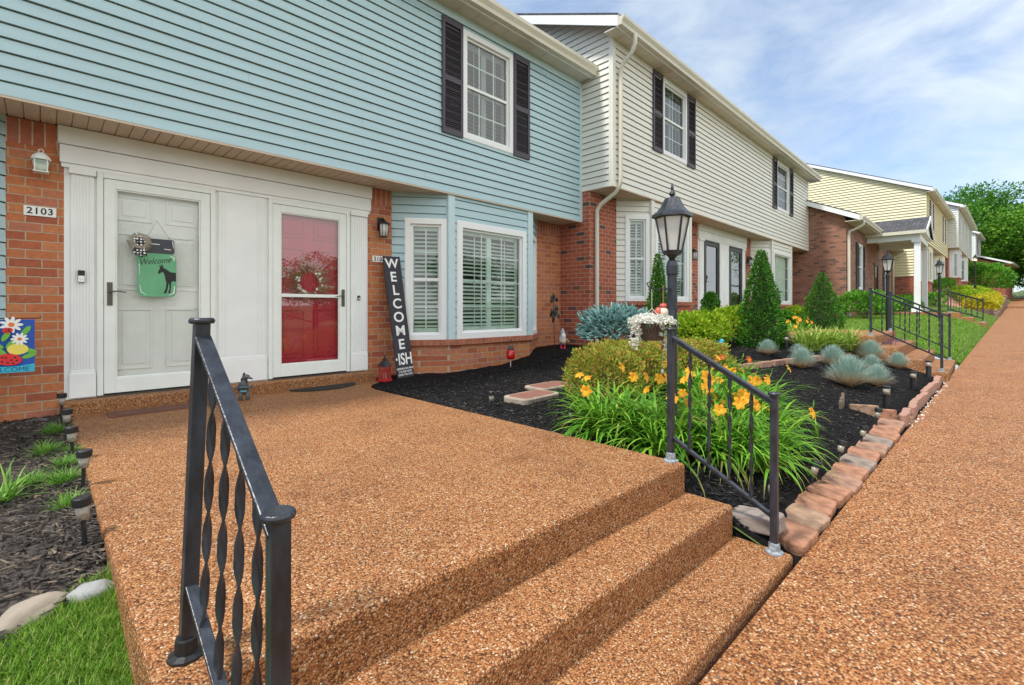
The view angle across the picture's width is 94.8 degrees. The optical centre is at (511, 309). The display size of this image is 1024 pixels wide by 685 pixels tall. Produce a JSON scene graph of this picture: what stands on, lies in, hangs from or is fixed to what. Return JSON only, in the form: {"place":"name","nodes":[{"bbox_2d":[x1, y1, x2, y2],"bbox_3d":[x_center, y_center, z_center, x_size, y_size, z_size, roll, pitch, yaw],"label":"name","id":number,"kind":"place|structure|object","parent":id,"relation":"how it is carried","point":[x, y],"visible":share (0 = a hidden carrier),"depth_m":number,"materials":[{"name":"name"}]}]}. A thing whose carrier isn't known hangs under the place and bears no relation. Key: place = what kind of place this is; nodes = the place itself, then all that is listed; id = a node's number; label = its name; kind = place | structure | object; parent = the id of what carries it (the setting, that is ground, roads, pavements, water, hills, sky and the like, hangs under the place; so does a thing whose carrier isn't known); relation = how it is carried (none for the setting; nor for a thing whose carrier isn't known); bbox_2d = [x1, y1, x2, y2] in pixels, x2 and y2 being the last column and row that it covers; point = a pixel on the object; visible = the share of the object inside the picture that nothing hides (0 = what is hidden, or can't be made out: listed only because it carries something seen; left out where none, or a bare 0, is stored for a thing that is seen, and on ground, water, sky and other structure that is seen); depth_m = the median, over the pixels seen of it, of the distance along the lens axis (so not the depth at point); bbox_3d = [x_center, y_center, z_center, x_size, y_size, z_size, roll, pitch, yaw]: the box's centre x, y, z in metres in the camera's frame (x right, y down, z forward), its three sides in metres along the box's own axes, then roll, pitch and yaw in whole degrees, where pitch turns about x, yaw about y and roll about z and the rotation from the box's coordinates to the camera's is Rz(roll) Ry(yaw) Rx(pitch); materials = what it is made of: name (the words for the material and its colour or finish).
{"place":"outdoors","nodes":[
{"label":"outdoors","id":0,"kind":"place"},
{"bbox_2d":[0,562,133,684],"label":"lawn grass","id":1,"kind":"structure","parent":0,"point":[83,643],"depth_m":1.49,"materials":[{"name":"plant"}]},
{"bbox_2d":[1,285,1023,682],"bbox_3d":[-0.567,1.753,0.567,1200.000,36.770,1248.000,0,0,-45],"label":"ground","id":2,"kind":"structure","parent":0,"point":[1017,295],"depth_m":16.02,"materials":[{"name":"soil"}]},
{"bbox_2d":[0,414,107,643],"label":"mulch bed","id":3,"kind":"object","parent":2,"relation":"on","point":[11,600],"visible":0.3,"depth_m":2.00,"materials":[{"name":"wood"}]},
{"bbox_2d":[0,316,40,372],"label":"garden flag","id":4,"kind":"object","parent":3,"relation":"on","point":[18,351],"visible":1,"depth_m":3.75,"materials":[{"name":"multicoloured fabric"}]},
{"bbox_2d":[0,459,49,504],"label":"grass tuft","id":5,"kind":"object","parent":3,"relation":"on","point":[10,493],"visible":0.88,"depth_m":2.41,"materials":[{"name":"plant"}]},
{"bbox_2d":[0,591,67,636],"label":"rock","id":6,"kind":"object","parent":3,"relation":"on","point":[12,617],"visible":0.56,"depth_m":1.59,"materials":[{"name":"stone"}]},
{"bbox_2d":[23,437,64,457],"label":"grass tuft","id":7,"kind":"object","parent":3,"relation":"on","point":[42,449],"visible":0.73,"depth_m":3.10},
{"bbox_2d":[31,465,89,492],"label":"grass tuft","id":8,"kind":"object","parent":3,"relation":"on","point":[63,477],"visible":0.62,"depth_m":2.60,"materials":[{"name":"plant"}]},
{"bbox_2d":[40,486,94,514],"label":"grass tuft","id":9,"kind":"object","parent":3,"relation":"on","point":[66,500],"visible":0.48,"depth_m":2.32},
{"bbox_2d":[71,494,92,548],"bbox_3d":[-1.790,0.970,1.972,0.065,0.379,0.066,0,3,45],"label":"solar light","id":10,"kind":"object","parent":3,"relation":"on","point":[80,504],"visible":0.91,"depth_m":1.96,"materials":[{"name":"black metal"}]},
{"bbox_2d":[76,448,92,489],"bbox_3d":[-2.292,0.940,2.517,0.065,0.379,0.066,0,-2,45],"label":"solar light","id":11,"kind":"object","parent":3,"relation":"on","point":[83,456],"visible":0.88,"depth_m":2.51,"materials":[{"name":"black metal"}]},
{"bbox_2d":[64,579,113,604],"bbox_3d":[-1.545,1.045,1.728,0.157,0.091,0.105,0,0,-45],"label":"rock","id":12,"kind":"object","parent":3,"relation":"on","point":[87,589],"visible":0.6,"depth_m":1.70,"materials":[{"name":"grey stone"}]},
{"bbox_2d":[0,0,598,421],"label":"row house","id":13,"kind":"structure","parent":2,"relation":"on","point":[240,152],"depth_m":5.36,"materials":[{"name":"blue plastic"}]},
{"bbox_2d":[23,205,55,217],"bbox_3d":[-4.170,-0.866,4.163,0.205,0.085,0.009,0,0,-45],"label":"house number","id":14,"kind":"object","parent":13,"relation":"attached to","point":[39,211],"visible":1,"depth_m":4.16,"materials":[{"name":"white"}]},
{"bbox_2d":[30,149,51,174],"bbox_3d":[-4.105,-1.295,4.105,0.136,0.206,0.156,0,0,-45],"label":"wall lantern","id":15,"kind":"object","parent":13,"relation":"attached to","point":[40,162],"depth_m":4.09,"materials":[{"name":"white metal"}]},
{"bbox_2d":[97,172,214,395],"bbox_3d":[-3.587,-0.240,4.794,0.963,2.100,0.207,0,0,-45],"label":"storm door","id":16,"kind":"structure","parent":13,"relation":"in","point":[144,343],"depth_m":4.74,"materials":[{"name":"white metal"}]},
{"bbox_2d":[137,224,175,296],"bbox_3d":[-3.559,-0.510,4.725,0.315,0.765,0.015,0,0,-45],"label":"welcome sign","id":17,"kind":"object","parent":16,"relation":"hanging from","point":[156,271],"visible":0.99,"depth_m":4.72,"materials":[{"name":"green"}]},
{"bbox_2d":[126,232,152,256],"bbox_3d":[-3.629,-0.632,4.598,0.206,0.249,0.055,0,0,-45],"label":"ribbon bow","id":18,"kind":"object","parent":17,"relation":"attached to","point":[140,242],"visible":1,"depth_m":4.58,"materials":[{"name":"fabric"}]},
{"bbox_2d":[268,199,349,378],"bbox_3d":[-2.516,-0.240,5.866,0.993,2.100,0.207,0,0,-45],"label":"storm door","id":19,"kind":"structure","parent":13,"relation":"in","point":[315,339],"depth_m":5.86,"materials":[{"name":"white metal"}]},
{"bbox_2d":[282,254,336,308],"bbox_3d":[-2.513,-0.341,5.860,0.835,0.696,0.044,0,0,-45],"label":"door wreath","id":20,"kind":"object","parent":19,"relation":"attached to","point":[320,286],"depth_m":5.85,"materials":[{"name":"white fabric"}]},
{"bbox_2d":[405,217,446,339],"bbox_3d":[-1.313,-0.430,7.123,0.945,1.744,1.047,0,0,-45],"label":"window","id":21,"kind":"structure","parent":13,"relation":"in","point":[417,230],"depth_m":6.77,"materials":[{"name":"white plastic"}]},
{"bbox_2d":[427,220,526,338],"bbox_3d":[-0.598,-0.430,7.690,1.474,1.744,0.928,0,0,-45],"label":"window","id":22,"kind":"structure","parent":13,"relation":"in","point":[513,243],"depth_m":7.53,"materials":[{"name":"white plastic"}]},
{"bbox_2d":[463,28,512,154],"bbox_3d":[-0.674,-3.315,7.579,1.059,1.614,0.928,0,0,-45],"label":"window","id":23,"kind":"structure","parent":13,"relation":"in","point":[487,68],"depth_m":7.50,"materials":[{"name":"white plastic"}]},
{"bbox_2d":[480,235,536,333],"bbox_3d":[-0.024,-0.430,8.419,0.952,1.744,1.058,0,0,-45],"label":"window","id":24,"kind":"structure","parent":13,"relation":"in","point":[534,239],"depth_m":8.27,"materials":[{"name":"white plastic"}]},
{"bbox_2d":[60,370,792,684],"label":"front deck","id":25,"kind":"structure","parent":2,"relation":"on","point":[527,555],"depth_m":2.08,"materials":[{"name":"concrete"}]},
{"bbox_2d":[107,401,217,417],"bbox_3d":[-3.253,0.932,4.469,0.880,0.015,0.240,0,0,-45],"label":"door mat","id":26,"kind":"object","parent":25,"relation":"on","point":[146,410],"depth_m":4.33,"materials":[{"name":"brown"}]},
{"bbox_2d":[166,318,296,684],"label":"stair handrail","id":27,"kind":"object","parent":25,"relation":"on","point":[195,640],"visible":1,"depth_m":1.13,"materials":[{"name":"metal"}]},
{"bbox_2d":[236,373,252,400],"bbox_3d":[-2.771,0.798,4.885,0.159,0.285,0.136,0,0,-25],"label":"dog figurine","id":28,"kind":"object","parent":25,"relation":"on","point":[243,386],"visible":1,"depth_m":4.86,"materials":[{"name":"stone"}]},
{"bbox_2d":[289,382,355,391],"bbox_3d":[-2.199,0.932,5.622,0.799,0.014,0.260,0,0,-45],"label":"door mat","id":29,"kind":"object","parent":25,"relation":"on","point":[329,387],"depth_m":5.59,"materials":[{"name":"black rubber"}]},
{"bbox_2d":[663,328,783,556],"bbox_3d":[1.195,0.707,2.722,0.666,1.187,0.090,0,0,44],"label":"stair handrail","id":30,"kind":"object","parent":25,"relation":"on","point":[773,547],"visible":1,"depth_m":2.68,"materials":[{"name":"metal"}]},
{"bbox_2d":[362,13,821,345],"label":"row house","id":31,"kind":"structure","parent":2,"relation":"on","point":[658,118],"depth_m":9.66,"materials":[{"name":"white plastic"}]},
{"bbox_2d":[624,215,649,300],"bbox_3d":[2.478,-1.030,9.902,0.916,1.744,0.984,0,0,-45],"label":"window","id":32,"kind":"structure","parent":31,"relation":"in","point":[641,222],"depth_m":9.52,"materials":[{"name":"white plastic"}]},
{"bbox_2d":[630,223,688,301],"bbox_3d":[3.142,-1.030,10.455,1.534,1.744,0.928,0,0,-45],"label":"window","id":33,"kind":"structure","parent":31,"relation":"in","point":[683,259],"depth_m":10.61,"materials":[{"name":"white plastic"}]},
{"bbox_2d":[663,78,686,165],"bbox_3d":[3.195,-4.020,10.473,1.154,1.584,0.928,0,0,-45],"label":"window","id":34,"kind":"structure","parent":31,"relation":"in","point":[674,100],"depth_m":10.40,"materials":[{"name":"white plastic"}]},
{"bbox_2d":[704,239,719,310],"bbox_3d":[5.383,-0.800,12.789,1.000,2.100,0.207,0,0,-45],"label":"storm door","id":35,"kind":"structure","parent":31,"relation":"in","point":[711,248],"depth_m":12.92,"materials":[{"name":"glass"}]},
{"bbox_2d":[729,246,742,309],"bbox_3d":[6.621,-0.800,14.027,1.000,2.100,0.207,0,0,-45],"label":"storm door","id":36,"kind":"structure","parent":31,"relation":"in","point":[735,254],"depth_m":14.11,"materials":[{"name":"glass"}]},
{"bbox_2d":[755,161,788,214],"bbox_3d":[8.683,-4.020,15.960,1.374,1.584,0.928,0,0,-45],"label":"window","id":37,"kind":"structure","parent":31,"relation":"in","point":[783,172],"depth_m":16.06,"materials":[{"name":"white plastic"}]},
{"bbox_2d":[773,250,790,304],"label":"window","id":38,"kind":"structure","parent":31,"relation":"in","point":[781,261],"depth_m":16.13,"materials":[{"name":"white plastic"}]},
{"bbox_2d":[371,338,943,567],"bbox_3d":[2.256,1.125,6.791,7.166,1.143,5.587,0,0,-45],"label":"mulch bed","id":39,"kind":"object","parent":2,"relation":"on","point":[903,400],"visible":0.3,"depth_m":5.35,"materials":[{"name":"wood"}]},
{"bbox_2d":[377,354,391,381],"bbox_3d":[-1.655,0.754,6.123,0.134,0.352,0.134,0,0,30],"label":"red lantern","id":40,"kind":"object","parent":39,"relation":"on","point":[384,370],"visible":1,"depth_m":6.10,"materials":[{"name":"red"}]},
{"bbox_2d":[382,256,413,378],"bbox_3d":[-1.561,0.098,6.476,0.023,1.680,0.273,-11,-4,41],"label":"welcome board","id":41,"kind":"object","parent":39,"relation":"on","point":[398,318],"visible":1,"depth_m":6.46,"materials":[{"name":"black"}]},
{"bbox_2d":[504,389,558,404],"bbox_3d":[0.212,0.951,4.964,0.340,0.126,0.600,0,0,43],"label":"stepping stone","id":42,"kind":"object","parent":39,"relation":"on","point":[528,397],"visible":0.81,"depth_m":4.83,"materials":[{"name":"stone"}]},
{"bbox_2d":[525,381,571,390],"bbox_3d":[0.446,0.937,5.565,0.600,0.109,0.340,0,0,-45],"label":"stepping stone","id":43,"kind":"object","parent":39,"relation":"on","point":[551,385],"visible":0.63,"depth_m":5.44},
{"bbox_2d":[561,340,654,401],"bbox_3d":[0.935,0.679,4.704,0.994,0.758,0.892,0,0,-45],"label":"mounded shrub","id":44,"kind":"object","parent":39,"relation":"on","point":[594,354],"visible":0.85,"depth_m":4.51,"materials":[{"name":"green plant"}]},
{"bbox_2d":[574,301,666,341],"bbox_3d":[1.529,0.399,6.695,1.308,1.083,1.320,0,0,-45],"label":"blue spruce","id":45,"kind":"object","parent":39,"relation":"on","point":[603,319],"visible":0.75,"depth_m":6.44,"materials":[{"name":"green plant"}]},
{"bbox_2d":[547,362,704,461],"bbox_3d":[0.865,0.812,3.801,1.283,0.693,1.219,0,0,10],"label":"daylily clump","id":46,"kind":"object","parent":39,"relation":"on","point":[587,390],"visible":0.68,"depth_m":3.70,"materials":[{"name":"green plant"}]},
{"bbox_2d":[596,339,685,396],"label":"mounded shrub","id":47,"kind":"object","parent":39,"relation":"on","point":[648,349],"visible":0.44,"depth_m":4.87,"materials":[{"name":"green plant"}]},
{"bbox_2d":[645,253,666,342],"bbox_3d":[2.533,-0.127,8.210,0.599,1.729,0.574,0,0,-45],"label":"conical evergreen","id":48,"kind":"object","parent":39,"relation":"on","point":[656,300],"visible":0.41,"depth_m":8.14,"materials":[{"name":"green"}]},
{"bbox_2d":[573,374,749,497],"bbox_3d":[1.058,0.860,3.556,1.291,0.713,1.394,0,0,-45],"label":"daylily clump","id":49,"kind":"object","parent":39,"relation":"on","point":[656,425],"visible":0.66,"depth_m":3.42,"materials":[{"name":"green plant"}]},
{"bbox_2d":[652,183,692,427],"bbox_3d":[1.167,0.232,3.429,0.290,2.300,0.251,0,0,-45],"label":"lamp post","id":50,"kind":"object","parent":39,"relation":"on","point":[672,215],"visible":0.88,"depth_m":3.39,"materials":[{"name":"metal"}]},
{"bbox_2d":[627,282,679,350],"bbox_3d":[1.012,0.053,3.434,0.356,0.513,0.364,0,0,-45],"label":"hanging basket","id":51,"kind":"object","parent":50,"relation":"hanging from","point":[653,328],"visible":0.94,"depth_m":3.36,"materials":[{"name":"white plant"}]},
{"bbox_2d":[634,336,712,385],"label":"mounded shrub","id":52,"kind":"object","parent":39,"relation":"on","point":[696,347],"visible":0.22,"depth_m":5.19,"materials":[{"name":"green plant"}]},
{"bbox_2d":[664,310,717,339],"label":"leafy shrub","id":53,"kind":"object","parent":39,"relation":"on","point":[687,319],"visible":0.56,"depth_m":7.64,"materials":[{"name":"green plant"}]},
{"bbox_2d":[649,354,744,410],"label":"daylily clump","id":54,"kind":"object","parent":39,"relation":"on","point":[696,378],"visible":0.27,"depth_m":4.73,"materials":[{"name":"green plant"}]},
{"bbox_2d":[681,307,733,342],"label":"leafy shrub","id":55,"kind":"object","parent":39,"relation":"on","point":[718,322],"visible":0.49,"depth_m":7.90,"materials":[{"name":"green plant"}]},
{"bbox_2d":[677,336,738,377],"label":"mounded shrub","id":56,"kind":"object","parent":39,"relation":"on","point":[713,347],"visible":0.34,"depth_m":5.64,"materials":[{"name":"green plant"}]},
{"bbox_2d":[698,291,720,312],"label":"round bush","id":57,"kind":"object","parent":39,"relation":"on","point":[710,297],"visible":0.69,"depth_m":9.52,"materials":[{"name":"green plant"}]},
{"bbox_2d":[649,380,803,489],"bbox_3d":[1.529,0.903,3.598,1.246,0.639,1.237,0,0,-45],"label":"daylily clump","id":58,"kind":"object","parent":39,"relation":"on","point":[740,402],"visible":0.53,"depth_m":3.39,"materials":[{"name":"green plant"}]},
{"bbox_2d":[649,361,812,438],"bbox_3d":[1.788,0.832,4.034,1.422,0.679,1.400,0,0,-45],"label":"daylily clump","id":59,"kind":"object","parent":39,"relation":"on","point":[719,393],"visible":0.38,"depth_m":4.04,"materials":[{"name":"green plant"}]},
{"bbox_2d":[713,302,748,343],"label":"leafy shrub","id":60,"kind":"object","parent":39,"relation":"on","point":[729,313],"visible":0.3,"depth_m":8.35,"materials":[{"name":"green plant"}]},
{"bbox_2d":[695,353,782,389],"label":"daylily clump","id":61,"kind":"object","parent":39,"relation":"on","point":[723,357],"visible":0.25,"depth_m":5.47,"materials":[{"name":"green plant"}]},
{"bbox_2d":[683,365,827,437],"bbox_3d":[2.253,0.839,4.460,1.321,0.662,1.324,0,0,-45],"label":"daylily clump","id":62,"kind":"object","parent":39,"relation":"on","point":[758,380],"visible":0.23,"depth_m":4.34,"materials":[{"name":"green plant"}]},
{"bbox_2d":[732,505,785,535],"bbox_3d":[1.412,1.218,2.724,0.170,0.090,0.274,0,-8,-39],"label":"paver","id":63,"kind":"object","parent":39,"relation":"on","point":[756,520],"visible":0.56,"depth_m":2.66,"materials":[{"name":"stone"}]},
{"bbox_2d":[734,249,790,347],"bbox_3d":[4.316,-0.178,8.186,0.898,1.761,0.937,0,0,-45],"label":"conical evergreen","id":64,"kind":"object","parent":39,"relation":"on","point":[761,325],"visible":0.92,"depth_m":8.03,"materials":[{"name":"green"}]},
{"bbox_2d":[692,400,841,495],"bbox_3d":[1.747,0.962,3.513,1.045,0.554,1.159,0,0,-23],"label":"daylily clump","id":65,"kind":"object","parent":39,"relation":"on","point":[763,464],"visible":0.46,"depth_m":3.31,"materials":[{"name":"green plant"}]},
{"bbox_2d":[701,384,843,480],"bbox_3d":[2.003,0.932,3.816,1.211,0.614,1.080,0,0,11],"label":"daylily clump","id":66,"kind":"object","parent":39,"relation":"on","point":[745,395],"visible":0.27,"depth_m":3.66,"materials":[{"name":"green plant"}]},
{"bbox_2d":[779,517,818,556],"bbox_3d":[1.605,1.302,2.707,0.267,0.075,0.211,-3,7,-40],"label":"paver","id":67,"kind":"object","parent":39,"relation":"on","point":[798,539],"visible":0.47,"depth_m":2.63,"materials":[{"name":"stone"}]},
{"bbox_2d":[783,347,819,368],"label":"fescue tuft","id":68,"kind":"object","parent":39,"relation":"on","point":[802,359],"visible":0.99,"depth_m":6.83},
{"bbox_2d":[785,503,829,534],"bbox_3d":[1.794,1.300,2.897,0.263,0.075,0.221,-5,10,-37],"label":"paver","id":69,"kind":"object","parent":39,"relation":"on","point":[818,521],"visible":0.49,"depth_m":2.87,"materials":[{"name":"stone"}]},
{"bbox_2d":[782,325,837,350],"bbox_3d":[4.869,0.460,7.809,1.032,0.441,1.015,0,0,-45],"label":"variegated lilyturf","id":70,"kind":"object","parent":39,"relation":"on","point":[809,342],"visible":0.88,"depth_m":7.71,"materials":[{"name":"plant"}]},
{"bbox_2d":[795,491,836,520],"bbox_3d":[1.982,1.291,3.090,0.219,0.075,0.266,8,8,42],"label":"paver","id":71,"kind":"object","parent":39,"relation":"on","point":[824,505],"visible":0.73,"depth_m":3.06,"materials":[{"name":"stone"}]},
{"bbox_2d":[802,325,850,350],"bbox_3d":[5.320,0.468,7.958,0.996,0.429,0.933,0,0,-45],"label":"variegated lilyturf","id":72,"kind":"object","parent":39,"relation":"on","point":[834,339],"visible":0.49,"depth_m":7.78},
{"bbox_2d":[806,480,851,508],"bbox_3d":[2.190,1.276,3.262,0.261,0.075,0.216,-2,6,-39],"label":"paver","id":73,"kind":"object","parent":39,"relation":"on","point":[840,495],"visible":0.77,"depth_m":3.22,"materials":[{"name":"stone"}]},
{"bbox_2d":[817,344,848,365],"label":"fescue tuft","id":74,"kind":"object","parent":39,"relation":"on","point":[833,353],"visible":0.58,"depth_m":7.13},
{"bbox_2d":[821,470,862,496],"bbox_3d":[2.395,1.274,3.430,0.266,0.075,0.220,-5,12,-43],"label":"paver","id":75,"kind":"object","parent":39,"relation":"on","point":[853,485],"visible":0.68,"depth_m":3.41,"materials":[{"name":"stone"}]},
{"bbox_2d":[823,353,874,386],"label":"fescue tuft","id":76,"kind":"object","parent":39,"relation":"on","point":[847,374],"visible":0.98,"depth_m":5.97,"materials":[{"name":"plant"}]},
{"bbox_2d":[831,461,868,482],"bbox_3d":[2.584,1.263,3.622,0.265,0.075,0.221,-5,8,-38],"label":"paver","id":77,"kind":"object","parent":39,"relation":"on","point":[858,472],"visible":0.66,"depth_m":3.60,"materials":[{"name":"stone"}]},
{"bbox_2d":[825,324,877,350],"bbox_3d":[5.703,0.478,8.152,1.034,0.457,1.063,0,0,6],"label":"variegated lilyturf","id":78,"kind":"object","parent":39,"relation":"on","point":[850,344],"visible":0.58,"depth_m":8.01,"materials":[{"name":"plant"}]},
{"bbox_2d":[840,453,876,474],"bbox_3d":[2.781,1.257,3.804,0.267,0.075,0.219,-3,10,-40],"label":"paver","id":79,"kind":"object","parent":39,"relation":"on","point":[868,464],"visible":0.41,"depth_m":3.78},
{"bbox_2d":[848,446,879,462],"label":"paver","id":80,"kind":"object","parent":39,"relation":"on","point":[866,454],"visible":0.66,"depth_m":3.97,"materials":[{"name":"stone"}]},
{"bbox_2d":[852,339,887,358],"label":"fescue tuft","id":81,"kind":"object","parent":39,"relation":"on","point":[870,347],"visible":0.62,"depth_m":7.75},
{"bbox_2d":[855,439,887,459],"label":"paver","id":82,"kind":"object","parent":39,"relation":"on","point":[881,449],"visible":0.67,"depth_m":4.12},
{"bbox_2d":[862,363,897,386],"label":"fescue tuft","id":83,"kind":"object","parent":39,"relation":"on","point":[880,378],"visible":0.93,"depth_m":6.18,"materials":[{"name":"plant"}]},
{"bbox_2d":[869,427,899,444],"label":"paver","id":84,"kind":"object","parent":39,"relation":"on","point":[893,436],"visible":0.72,"depth_m":4.49,"materials":[{"name":"stone"}]},
{"bbox_2d":[885,351,911,368],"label":"fescue tuft","id":85,"kind":"object","parent":39,"relation":"on","point":[897,361],"visible":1,"depth_m":7.44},
{"bbox_2d":[697,200,933,317],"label":"brick cottage","id":86,"kind":"structure","parent":2,"relation":"on","point":[847,251],"depth_m":18.19,"materials":[{"name":"red brick"}]},
{"bbox_2d":[731,320,954,382],"bbox_3d":[7.018,0.980,10.964,5.470,1.420,4.820,0,0,-45],"label":"entrance stair","id":87,"kind":"object","parent":2,"relation":"on","point":[919,358],"visible":0.24,"depth_m":8.15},
{"bbox_2d":[868,287,945,371],"bbox_3d":[6.463,0.301,7.750,0.090,1.357,0.986,0,0,-44],"label":"stair handrail","id":88,"kind":"object","parent":87,"relation":"on","point":[871,291],"visible":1,"depth_m":7.72,"materials":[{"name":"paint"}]},
{"bbox_2d":[888,291,951,359],"bbox_3d":[8.195,0.301,9.482,0.090,1.357,0.986,0,0,-45],"label":"stair handrail","id":89,"kind":"object","parent":87,"relation":"on","point":[919,305],"visible":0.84,"depth_m":9.47,"materials":[{"name":"metal"}]},
{"bbox_2d":[835,289,899,317],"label":"leafy shrub","id":90,"kind":"object","parent":2,"relation":"on","point":[847,299],"visible":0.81,"depth_m":15.99,"materials":[{"name":"green plant"}]},
{"bbox_2d":[806,163,954,295],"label":"row house","id":91,"kind":"structure","parent":2,"relation":"on","point":[875,198],"depth_m":26.52,"materials":[{"name":"yellow plastic"}]},
{"bbox_2d":[921,286,976,309],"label":"terrace","id":92,"kind":"structure","parent":2,"relation":"on","point":[956,303],"depth_m":26.76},
{"bbox_2d":[960,295,1001,310],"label":"golden shrub","id":93,"kind":"object","parent":92,"relation":"on","point":[990,303],"visible":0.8,"depth_m":24.28,"materials":[{"name":"yellow plant"}]},
{"bbox_2d":[944,200,977,286],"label":"row house","id":94,"kind":"structure","parent":2,"relation":"on","point":[962,226],"depth_m":32.95,"materials":[{"name":"grey plastic"}]},
{"bbox_2d":[943,194,999,255],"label":"tree","id":95,"kind":"object","parent":2,"relation":"on","point":[975,210],"visible":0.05,"depth_m":58.83,"materials":[{"name":"green plant"}]},
{"bbox_2d":[968,231,985,284],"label":"row house","id":96,"kind":"structure","parent":2,"relation":"on","point":[977,237],"depth_m":47.85,"materials":[{"name":"grey plastic"}]},
{"bbox_2d":[941,179,1023,259],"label":"tree","id":97,"kind":"object","parent":2,"relation":"on","point":[1002,200],"visible":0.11,"depth_m":64.47,"materials":[{"name":"green plant"}]},
{"bbox_2d":[968,261,1018,288],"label":"round bush","id":98,"kind":"object","parent":2,"relation":"on","point":[1000,273],"visible":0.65,"depth_m":41.19,"materials":[{"name":"green plant"}]},
{"bbox_2d":[971,255,1019,300],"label":"brick garage","id":99,"kind":"structure","parent":2,"relation":"on","point":[1002,291],"depth_m":48.72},
{"bbox_2d":[973,203,1023,285],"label":"tree","id":100,"kind":"object","parent":2,"relation":"on","point":[1006,233],"visible":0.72,"depth_m":55.29,"materials":[{"name":"green plant"}]},
{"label":"mulch bed","id":101,"kind":"structure","parent":2,"relation":"on","visible":0},
{"bbox_2d":[797,272,847,329],"bbox_3d":[7.869,-0.184,12.002,1.144,1.582,1.122,0,0,-45],"label":"conical evergreen","id":102,"kind":"object","parent":101,"relation":"on","point":[820,309],"visible":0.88,"depth_m":11.81,"materials":[{"name":"green"}]},
{"bbox_2d":[495,0,1023,369],"label":"sky","id":103,"kind":"structure","parent":0,"point":[923,92],"materials":[{"name":"blue"}]},
{"bbox_2d":[698,298,1023,684],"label":"sidewalk","id":104,"kind":"structure","parent":0,"point":[941,598],"depth_m":2.40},
{"bbox_2d":[837,296,996,363],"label":"lawn grass","id":105,"kind":"structure","parent":0,"point":[959,335],"depth_m":13.72,"materials":[{"name":"plant"}]},
{"bbox_2d":[881,249,894,330],"bbox_3d":[8.909,-0.247,11.172,0.290,2.365,0.251,0,0,-45],"label":"lamp post","id":106,"kind":"object","parent":105,"relation":"on","point":[887,259],"visible":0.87,"depth_m":11.14,"materials":[{"name":"black metal"}]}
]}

